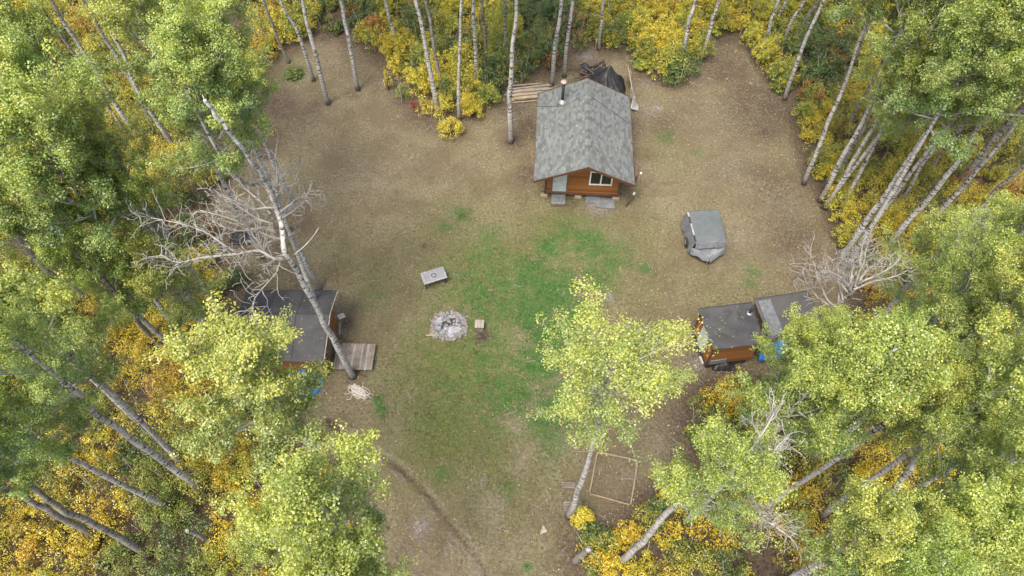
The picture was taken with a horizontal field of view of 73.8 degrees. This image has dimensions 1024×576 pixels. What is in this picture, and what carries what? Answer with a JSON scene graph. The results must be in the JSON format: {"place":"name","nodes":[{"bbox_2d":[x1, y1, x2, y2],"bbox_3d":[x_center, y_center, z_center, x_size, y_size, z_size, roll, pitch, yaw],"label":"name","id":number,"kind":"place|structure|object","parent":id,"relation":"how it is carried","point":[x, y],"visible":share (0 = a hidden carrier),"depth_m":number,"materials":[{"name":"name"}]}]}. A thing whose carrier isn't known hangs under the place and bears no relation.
{"place":"outdoors","nodes":[
{"label":"outdoors","id":0,"kind":"place"},
{"bbox_2d":[0,0,1023,575],"bbox_3d":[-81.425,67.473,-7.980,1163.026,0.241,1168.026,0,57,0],"label":"ground","id":1,"kind":"structure","parent":0,"point":[790,224],"depth_m":36.51,"materials":[{"name":"brown soil"}]},
{"bbox_2d":[0,436,103,541],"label":"aspen tree","id":2,"kind":"object","parent":1,"relation":"on","point":[9,469],"visible":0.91,"depth_m":24.61,"materials":[{"name":"grey plant"}]},
{"bbox_2d":[0,155,105,278],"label":"aspen tree","id":3,"kind":"object","parent":1,"relation":"on","point":[11,233],"visible":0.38,"depth_m":22.88,"materials":[{"name":"green plant"}]},
{"bbox_2d":[15,234,95,307],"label":"aspen tree","id":4,"kind":"object","parent":1,"relation":"on","point":[31,254],"visible":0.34,"depth_m":31.28,"materials":[{"name":"grey plant"}]},
{"bbox_2d":[0,236,141,427],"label":"aspen tree","id":5,"kind":"object","parent":1,"relation":"on","point":[11,258],"visible":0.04,"depth_m":23.28,"materials":[{"name":"green plant"}]},
{"bbox_2d":[0,0,152,230],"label":"aspen tree","id":6,"kind":"object","parent":1,"relation":"on","point":[32,24],"visible":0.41,"depth_m":24.18,"materials":[{"name":"green plant"}]},
{"bbox_2d":[0,389,154,559],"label":"aspen tree","id":7,"kind":"object","parent":1,"relation":"on","point":[19,436],"visible":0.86,"depth_m":21.59,"materials":[{"name":"grey plant"}]},
{"bbox_2d":[0,350,175,511],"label":"aspen tree","id":8,"kind":"object","parent":1,"relation":"on","point":[40,449],"visible":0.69,"depth_m":20.85,"materials":[{"name":"green plant"}]},
{"bbox_2d":[0,260,186,469],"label":"aspen tree","id":9,"kind":"object","parent":1,"relation":"on","point":[51,299],"visible":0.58,"depth_m":21.09,"materials":[{"name":"green plant"}]},
{"bbox_2d":[21,202,166,350],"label":"aspen tree","id":10,"kind":"object","parent":1,"relation":"on","point":[86,278],"visible":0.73,"depth_m":24.21,"materials":[{"name":"green plant"}]},
{"bbox_2d":[50,0,139,140],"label":"aspen tree","id":11,"kind":"object","parent":1,"relation":"on","point":[119,110],"visible":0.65,"depth_m":36.17,"materials":[{"name":"grey plant"}]},
{"bbox_2d":[0,121,193,367],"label":"aspen tree","id":12,"kind":"object","parent":1,"relation":"on","point":[17,148],"visible":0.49,"depth_m":21.51,"materials":[{"name":"green plant"}]},
{"bbox_2d":[0,33,194,352],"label":"aspen tree","id":13,"kind":"object","parent":1,"relation":"on","point":[3,63],"visible":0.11,"depth_m":21.27,"materials":[{"name":"green plant"}]},
{"bbox_2d":[0,281,206,491],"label":"aspen tree","id":14,"kind":"object","parent":1,"relation":"on","point":[50,358],"visible":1,"depth_m":17.17,"materials":[{"name":"green plant"}]},
{"bbox_2d":[0,38,214,323],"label":"aspen tree","id":15,"kind":"object","parent":1,"relation":"on","point":[16,111],"visible":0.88,"depth_m":20.58,"materials":[{"name":"green plant"}]},
{"bbox_2d":[0,15,219,302],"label":"aspen tree","id":16,"kind":"object","parent":1,"relation":"on","point":[20,50],"visible":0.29,"depth_m":21.92,"materials":[{"name":"green plant"}]},
{"bbox_2d":[81,0,156,130],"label":"aspen tree","id":17,"kind":"object","parent":1,"relation":"on","point":[106,41],"visible":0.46,"depth_m":37.37,"materials":[{"name":"grey plant"}]},
{"bbox_2d":[56,126,205,321],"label":"aspen tree","id":18,"kind":"object","parent":1,"relation":"on","point":[111,167],"visible":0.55,"depth_m":23.78,"materials":[{"name":"green plant"}]},
{"bbox_2d":[45,72,223,321],"bbox_3d":[-13.527,-2.048,27.494,2.661,16.135,2.902,-34,63,-20],"label":"aspen tree","id":19,"kind":"object","parent":1,"relation":"on","point":[92,100],"visible":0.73,"depth_m":22.46,"materials":[{"name":"green plant"}]},
{"bbox_2d":[95,4,176,147],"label":"aspen tree","id":20,"kind":"object","parent":1,"relation":"on","point":[155,118],"visible":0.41,"depth_m":38.29,"materials":[{"name":"grey plant"}]},
{"bbox_2d":[64,0,265,258],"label":"aspen tree","id":21,"kind":"object","parent":1,"relation":"on","point":[114,13],"visible":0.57,"depth_m":24.49,"materials":[{"name":"green plant"}]},
{"bbox_2d":[104,217,231,334],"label":"aspen tree","id":22,"kind":"object","parent":1,"relation":"on","point":[138,243],"visible":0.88,"depth_m":25.83,"materials":[{"name":"green plant"}]},
{"bbox_2d":[143,143,206,209],"bbox_3d":[-18.610,-6.040,37.287,2.968,4.137,3.325,19,59,12],"label":"shrub","id":23,"kind":"object","parent":1,"relation":"on","point":[162,176],"visible":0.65,"depth_m":37.38,"materials":[{"name":"green plant"}]},
{"bbox_2d":[148,0,289,232],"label":"aspen tree","id":24,"kind":"object","parent":1,"relation":"on","point":[239,8],"visible":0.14,"depth_m":26.67,"materials":[{"name":"green plant"}]},
{"bbox_2d":[148,0,297,210],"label":"aspen tree","id":25,"kind":"object","parent":1,"relation":"on","point":[245,45],"visible":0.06,"depth_m":29.28,"materials":[{"name":"green plant"}]},
{"bbox_2d":[131,18,322,289],"bbox_3d":[-9.584,-3.083,27.013,3.906,18.074,5.087,0,57,0],"label":"aspen tree","id":26,"kind":"object","parent":1,"relation":"on","point":[228,162],"visible":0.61,"depth_m":21.33,"materials":[{"name":"green plant"}]},
{"bbox_2d":[212,446,251,485],"bbox_3d":[-12.192,7.608,29.596,1.799,2.141,1.814,0,57,0],"label":"shrub","id":27,"kind":"object","parent":1,"relation":"on","point":[223,462],"visible":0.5,"depth_m":29.41,"materials":[{"name":"yellow plant"}]},
{"bbox_2d":[220,266,248,289],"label":"shrub","id":28,"kind":"object","parent":1,"relation":"on","point":[236,273],"visible":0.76,"depth_m":35.20,"materials":[{"name":"green plant"}]},
{"bbox_2d":[124,0,356,379],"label":"aspen tree","id":29,"kind":"object","parent":1,"relation":"on","point":[177,23],"visible":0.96,"depth_m":22.45,"materials":[{"name":"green plant"}]},
{"bbox_2d":[141,290,344,477],"bbox_3d":[-6.967,4.957,22.780,4.764,16.435,5.152,0,57,0],"label":"aspen tree","id":30,"kind":"object","parent":1,"relation":"on","point":[233,361],"visible":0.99,"depth_m":17.39,"materials":[{"name":"green plant"}]},
{"bbox_2d":[171,0,316,299],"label":"aspen tree","id":31,"kind":"object","parent":1,"relation":"on","point":[252,136],"visible":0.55,"depth_m":21.46,"materials":[{"name":"green plant"}]},
{"bbox_2d":[225,452,270,493],"bbox_3d":[-11.377,7.912,29.358,2.001,2.226,1.907,0,57,0],"label":"shrub","id":32,"kind":"object","parent":1,"relation":"on","point":[233,475],"visible":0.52,"depth_m":29.16,"materials":[{"name":"yellow plant"}]},
{"bbox_2d":[222,474,300,575],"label":"aspen tree","id":33,"kind":"object","parent":1,"relation":"on","point":[262,553],"visible":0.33,"depth_m":15.27,"materials":[{"name":"green plant"}]},
{"bbox_2d":[235,290,337,375],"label":"shed","id":34,"kind":"structure","parent":1,"relation":"on","point":[314,345],"depth_m":31.80,"materials":[{"name":"grey wood"}]},
{"bbox_2d":[279,0,315,81],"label":"aspen tree","id":35,"kind":"object","parent":1,"relation":"on","point":[313,79],"visible":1,"depth_m":41.88,"materials":[{"name":"grey plant"}]},
{"bbox_2d":[210,420,397,575],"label":"aspen tree","id":36,"kind":"object","parent":1,"relation":"on","point":[304,489],"visible":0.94,"depth_m":13.52,"materials":[{"name":"green plant"}]},
{"bbox_2d":[301,0,330,105],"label":"aspen tree","id":37,"kind":"object","parent":1,"relation":"on","point":[321,78],"visible":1,"depth_m":40.20,"materials":[{"name":"grey plant"}]},
{"bbox_2d":[269,518,419,575],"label":"aspen tree","id":38,"kind":"object","parent":1,"relation":"on","point":[320,560],"visible":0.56,"depth_m":13.63,"materials":[{"name":"green plant"}]},
{"bbox_2d":[339,0,360,91],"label":"aspen tree","id":39,"kind":"object","parent":1,"relation":"on","point":[354,71],"visible":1,"depth_m":41.31,"materials":[{"name":"grey plant"}]},
{"bbox_2d":[333,343,375,369],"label":"plank deck","id":40,"kind":"structure","parent":1,"relation":"on","point":[354,357],"depth_m":33.23,"materials":[{"name":"grey wood"}]},
{"bbox_2d":[413,0,440,117],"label":"aspen tree","id":41,"kind":"object","parent":1,"relation":"on","point":[429,68],"visible":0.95,"depth_m":39.06,"materials":[{"name":"grey plant"}]},
{"bbox_2d":[420,266,447,289],"bbox_3d":[-4.068,-0.497,35.725,1.260,0.631,0.756,-18,59,-11],"label":"fire table","id":42,"kind":"object","parent":1,"relation":"on","point":[433,275],"visible":1,"depth_m":35.47,"materials":[{"name":"stone"}]},
{"bbox_2d":[433,313,464,337],"bbox_3d":[-3.184,1.894,34.480,1.653,0.196,1.471,0,57,0],"label":"ash bed","id":43,"kind":"object","parent":1,"relation":"on","point":[452,329],"visible":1,"depth_m":34.44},
{"bbox_2d":[436,115,464,139],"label":"shrub","id":44,"kind":"object","parent":1,"relation":"on","point":[446,123],"visible":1,"depth_m":41.13,"materials":[{"name":"yellow plant"}]},
{"bbox_2d":[457,0,462,120],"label":"aspen tree","id":45,"kind":"object","parent":1,"relation":"on","point":[459,67],"visible":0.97,"depth_m":38.88,"materials":[{"name":"grey plant"}]},
{"bbox_2d":[460,92,484,117],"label":"shrub","id":46,"kind":"object","parent":1,"relation":"on","point":[471,108],"visible":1,"depth_m":41.85,"materials":[{"name":"yellow plant"}]},
{"bbox_2d":[475,82,500,109],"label":"shrub","id":47,"kind":"object","parent":1,"relation":"on","point":[487,102],"visible":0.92,"depth_m":42.27,"materials":[{"name":"green plant"}]},
{"bbox_2d":[0,0,1023,575],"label":"undergrowth","id":48,"kind":"object","parent":1,"relation":"on","point":[818,44],"depth_m":38.80,"materials":[{"name":"plant"}]},
{"bbox_2d":[507,0,517,144],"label":"aspen tree","id":49,"kind":"object","parent":1,"relation":"on","point":[510,141],"visible":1,"depth_m":37.50,"materials":[{"name":"grey plant"}]},
{"bbox_2d":[504,83,554,102],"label":"lumber pile","id":50,"kind":"object","parent":1,"relation":"on","point":[526,93],"visible":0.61,"depth_m":43.66,"materials":[{"name":"brown wood"}]},
{"bbox_2d":[231,37,848,575],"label":"fallen leaves","id":51,"kind":"object","parent":1,"relation":"on","point":[557,289],"depth_m":36.94,"materials":[{"name":"brown plant"}]},
{"bbox_2d":[549,0,562,86],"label":"aspen tree","id":52,"kind":"object","parent":1,"relation":"on","point":[552,78],"visible":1,"depth_m":41.69,"materials":[{"name":"grey plant"}]},
{"bbox_2d":[562,0,574,77],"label":"aspen tree","id":53,"kind":"object","parent":1,"relation":"on","point":[564,74],"visible":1,"depth_m":42.35,"materials":[{"name":"grey plant"}]},
{"bbox_2d":[569,505,594,530],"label":"shrub","id":54,"kind":"object","parent":1,"relation":"on","point":[584,514],"visible":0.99,"depth_m":28.27,"materials":[{"name":"yellow plant"}]},
{"bbox_2d":[533,78,634,200],"bbox_3d":[4.036,-8.392,38.453,5.442,4.660,6.913,3,57,2],"label":"cabin","id":55,"kind":"object","parent":1,"relation":"on","point":[562,140],"visible":1,"depth_m":37.81,"materials":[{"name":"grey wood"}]},
{"bbox_2d":[567,60,608,79],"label":"debris pile","id":56,"kind":"object","parent":1,"relation":"on","point":[585,69],"visible":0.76,"depth_m":44.76,"materials":[{"name":"brown wood"}]},
{"bbox_2d":[575,519,615,556],"bbox_3d":[3.475,10.390,28.286,1.702,1.318,1.643,0,57,0],"label":"shrub","id":57,"kind":"object","parent":1,"relation":"on","point":[589,535],"visible":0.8,"depth_m":28.15,"materials":[{"name":"green plant"}]},
{"bbox_2d":[588,547,620,575],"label":"shrub","id":58,"kind":"object","parent":1,"relation":"on","point":[608,569],"visible":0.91,"depth_m":27.45,"materials":[{"name":"yellow plant"}]},
{"bbox_2d":[581,65,632,96],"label":"tarp shelter","id":59,"kind":"object","parent":1,"relation":"on","point":[609,76],"visible":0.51,"depth_m":42.90,"materials":[{"name":"grey fabric"}]},
{"bbox_2d":[589,451,638,505],"bbox_3d":[4.516,8.391,30.265,1.896,0.080,2.112,12,58,8],"label":"ground frame","id":60,"kind":"object","parent":1,"relation":"on","point":[633,482],"visible":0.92,"depth_m":30.16,"materials":[{"name":"brown wood"}]},
{"bbox_2d":[599,14,630,50],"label":"shrub","id":61,"kind":"object","parent":1,"relation":"on","point":[610,30],"visible":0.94,"depth_m":45.42,"materials":[{"name":"green plant"}]},
{"bbox_2d":[519,274,718,519],"bbox_3d":[2.650,5.580,22.466,4.753,16.264,3.776,10,58,6],"label":"aspen tree","id":62,"kind":"object","parent":1,"relation":"on","point":[628,370],"visible":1,"depth_m":17.00,"materials":[{"name":"green plant"}]},
{"bbox_2d":[610,519,641,552],"bbox_3d":[4.807,10.208,28.350,1.364,1.400,1.328,0,57,0],"label":"shrub","id":63,"kind":"object","parent":1,"relation":"on","point":[626,537],"visible":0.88,"depth_m":28.16,"materials":[{"name":"yellow plant"}]},
{"bbox_2d":[644,495,674,528],"bbox_3d":[6.179,9.347,28.645,1.387,1.857,1.345,0,57,0],"label":"shrub","id":64,"kind":"object","parent":1,"relation":"on","point":[653,503],"visible":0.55,"depth_m":28.41,"materials":[{"name":"green plant"}]},
{"bbox_2d":[649,38,691,80],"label":"shrub","id":65,"kind":"object","parent":1,"relation":"on","point":[670,58],"visible":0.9,"depth_m":43.71,"materials":[{"name":"yellow plant"}]},
{"bbox_2d":[681,209,726,263],"bbox_3d":[10.391,-2.752,36.760,2.135,1.353,3.025,0,57,0],"label":"covered trailer","id":66,"kind":"object","parent":1,"relation":"on","point":[705,239],"visible":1,"depth_m":36.29,"materials":[{"name":"grey fabric"}]},
{"bbox_2d":[614,388,814,566],"bbox_3d":[4.978,7.529,20.459,4.167,17.515,3.281,0,57,0],"label":"aspen tree","id":67,"kind":"object","parent":1,"relation":"on","point":[746,468],"visible":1,"depth_m":14.86,"materials":[{"name":"green plant"}]},
{"bbox_2d":[698,375,746,424],"bbox_3d":[9.567,5.001,30.869,2.172,2.873,2.159,0,57,0],"label":"shrub","id":68,"kind":"object","parent":1,"relation":"on","point":[721,400],"visible":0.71,"depth_m":30.81,"materials":[{"name":"yellow plant"}]},
{"bbox_2d":[693,302,762,367],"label":"shed","id":69,"kind":"structure","parent":1,"relation":"on","point":[735,349],"depth_m":31.99,"materials":[{"name":"grey wood"}]},
{"bbox_2d":[679,317,876,526],"bbox_3d":[7.501,5.902,22.515,3.031,15.828,3.306,-22,60,-14],"label":"aspen tree","id":70,"kind":"object","parent":1,"relation":"on","point":[819,424],"visible":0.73,"depth_m":17.39,"materials":[{"name":"green plant"}]},
{"bbox_2d":[753,291,821,358],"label":"storage shed","id":71,"kind":"structure","parent":1,"relation":"on","point":[770,309],"depth_m":32.59,"materials":[{"name":"grey metal"}]},
{"bbox_2d":[734,301,862,428],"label":"aspen tree","id":72,"kind":"object","parent":1,"relation":"on","point":[793,333],"visible":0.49,"depth_m":19.07,"materials":[{"name":"green plant"}]},
{"bbox_2d":[782,0,824,100],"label":"aspen tree","id":73,"kind":"object","parent":1,"relation":"on","point":[788,86],"visible":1,"depth_m":40.75,"materials":[{"name":"grey plant"}]},
{"bbox_2d":[791,98,822,128],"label":"shrub","id":74,"kind":"object","parent":1,"relation":"on","point":[802,105],"visible":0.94,"depth_m":41.54,"materials":[{"name":"green plant"}]},
{"bbox_2d":[823,185,859,217],"bbox_3d":[18.282,-4.841,37.665,1.825,2.150,1.790,20,59,12],"label":"shrub","id":75,"kind":"object","parent":1,"relation":"on","point":[836,205],"visible":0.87,"depth_m":37.53,"materials":[{"name":"yellow plant"}]},
{"bbox_2d":[830,217,860,246],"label":"shrub","id":76,"kind":"object","parent":1,"relation":"on","point":[847,229],"visible":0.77,"depth_m":36.57,"materials":[{"name":"yellow plant"}]},
{"bbox_2d":[770,226,924,394],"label":"dead tree","id":77,"kind":"object","parent":1,"relation":"on","point":[850,283],"visible":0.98,"depth_m":22.53,"materials":[{"name":"grey wood"}]},
{"bbox_2d":[738,302,959,482],"bbox_3d":[8.961,5.323,22.157,4.491,17.078,3.163,-40,65,-23],"label":"aspen tree","id":78,"kind":"object","parent":1,"relation":"on","point":[880,346],"visible":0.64,"depth_m":16.09,"materials":[{"name":"green plant"}]},
{"bbox_2d":[801,0,909,185],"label":"aspen tree","id":79,"kind":"object","parent":1,"relation":"on","point":[838,12],"visible":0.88,"depth_m":31.09,"materials":[{"name":"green plant"}]},
{"bbox_2d":[761,303,977,463],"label":"aspen tree","id":80,"kind":"object","parent":1,"relation":"on","point":[918,314],"visible":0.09,"depth_m":17.80,"materials":[{"name":"green plant"}]},
{"bbox_2d":[760,329,984,513],"bbox_3d":[10.800,5.758,22.897,3.068,15.342,2.764,-29,61,-17],"label":"aspen tree","id":81,"kind":"object","parent":1,"relation":"on","point":[894,431],"visible":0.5,"depth_m":18.00,"materials":[{"name":"green plant"}]},
{"bbox_2d":[778,469,969,575],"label":"aspen tree","id":82,"kind":"object","parent":1,"relation":"on","point":[865,513],"visible":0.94,"depth_m":14.08,"materials":[{"name":"green plant"}]},
{"bbox_2d":[820,33,946,210],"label":"aspen tree","id":83,"kind":"object","parent":1,"relation":"on","point":[876,110],"visible":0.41,"depth_m":31.51,"materials":[{"name":"green plant"}]},
{"bbox_2d":[817,0,952,203],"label":"aspen tree","id":84,"kind":"object","parent":1,"relation":"on","point":[891,26],"visible":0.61,"depth_m":29.86,"materials":[{"name":"green plant"}]},
{"bbox_2d":[809,507,988,575],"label":"aspen tree","id":85,"kind":"object","parent":1,"relation":"on","point":[953,563],"visible":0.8,"depth_m":13.19,"materials":[{"name":"green plant"}]},
{"bbox_2d":[825,0,989,210],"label":"aspen tree","id":86,"kind":"object","parent":1,"relation":"on","point":[906,34],"visible":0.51,"depth_m":28.65,"materials":[{"name":"green plant"}]},
{"bbox_2d":[834,0,984,182],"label":"aspen tree","id":87,"kind":"object","parent":1,"relation":"on","point":[860,133],"visible":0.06,"depth_m":36.39,"materials":[{"name":"grey plant"}]},
{"bbox_2d":[799,397,1023,575],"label":"aspen tree","id":88,"kind":"object","parent":1,"relation":"on","point":[984,459],"visible":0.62,"depth_m":16.10,"materials":[{"name":"green plant"}]},
{"bbox_2d":[801,239,1023,466],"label":"aspen tree","id":89,"kind":"object","parent":1,"relation":"on","point":[1014,289],"visible":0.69,"depth_m":18.50,"materials":[{"name":"green plant"}]},
{"bbox_2d":[801,203,1023,440],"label":"aspen tree","id":90,"kind":"object","parent":1,"relation":"on","point":[962,268],"visible":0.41,"depth_m":20.17,"materials":[{"name":"green plant"}]},
{"bbox_2d":[838,0,986,213],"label":"aspen tree","id":91,"kind":"object","parent":1,"relation":"on","point":[890,127],"visible":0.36,"depth_m":31.55,"materials":[{"name":"green plant"}]},
{"bbox_2d":[814,332,1023,522],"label":"aspen tree","id":92,"kind":"object","parent":1,"relation":"on","point":[827,511],"visible":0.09,"depth_m":23.46,"materials":[{"name":"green plant"}]},
{"bbox_2d":[822,376,1023,537],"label":"aspen tree","id":93,"kind":"object","parent":1,"relation":"on","point":[951,467],"visible":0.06,"depth_m":19.43,"materials":[{"name":"green plant"}]},
{"bbox_2d":[850,201,999,355],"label":"aspen tree","id":94,"kind":"object","parent":1,"relation":"on","point":[924,234],"visible":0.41,"depth_m":26.69,"materials":[{"name":"green plant"}]},
{"bbox_2d":[834,189,1023,422],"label":"aspen tree","id":95,"kind":"object","parent":1,"relation":"on","point":[1016,210],"visible":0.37,"depth_m":20.28,"materials":[{"name":"green plant"}]},
{"bbox_2d":[838,0,1023,258],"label":"aspen tree","id":96,"kind":"object","parent":1,"relation":"on","point":[960,52],"visible":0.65,"depth_m":26.44,"materials":[{"name":"green plant"}]},
{"bbox_2d":[848,468,1023,575],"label":"aspen tree","id":97,"kind":"object","parent":1,"relation":"on","point":[975,504],"visible":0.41,"depth_m":13.79,"materials":[{"name":"green plant"}]},
{"bbox_2d":[850,0,1023,257],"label":"aspen tree","id":98,"kind":"object","parent":1,"relation":"on","point":[1006,26],"visible":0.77,"depth_m":25.38,"materials":[{"name":"green plant"}]},
{"bbox_2d":[859,18,1022,240],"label":"aspen tree","id":99,"kind":"object","parent":1,"relation":"on","point":[976,121],"visible":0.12,"depth_m":29.62,"materials":[{"name":"green plant"}]},
{"bbox_2d":[869,205,1023,377],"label":"tree","id":100,"kind":"object","parent":1,"relation":"on","point":[970,255],"visible":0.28,"depth_m":21.45,"materials":[{"name":"green plant"}]},
{"bbox_2d":[880,305,1023,502],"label":"aspen tree","id":101,"kind":"object","parent":1,"relation":"on","point":[1012,389],"visible":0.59,"depth_m":16.51,"materials":[{"name":"green plant"}]},
{"bbox_2d":[882,18,1023,249],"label":"aspen tree","id":102,"kind":"object","parent":1,"relation":"on","point":[918,209],"visible":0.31,"depth_m":28.74,"materials":[{"name":"green plant"}]},
{"bbox_2d":[931,110,1023,221],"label":"aspen tree","id":103,"kind":"object","parent":1,"relation":"on","point":[961,188],"visible":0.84,"depth_m":33.94,"materials":[{"name":"grey plant"}]},
{"bbox_2d":[937,463,1023,575],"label":"aspen tree","id":104,"kind":"object","parent":1,"relation":"on","point":[1017,510],"visible":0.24,"depth_m":14.41,"materials":[{"name":"green plant"}]},
{"bbox_2d":[952,102,1023,190],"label":"aspen tree","id":105,"kind":"object","parent":1,"relation":"on","point":[975,162],"visible":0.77,"depth_m":36.57,"materials":[{"name":"grey plant"}]},
{"bbox_2d":[228,39,856,575],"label":"grass","id":106,"kind":"structure","parent":0,"point":[508,315],"depth_m":35.37,"materials":[{"name":"green plant"}]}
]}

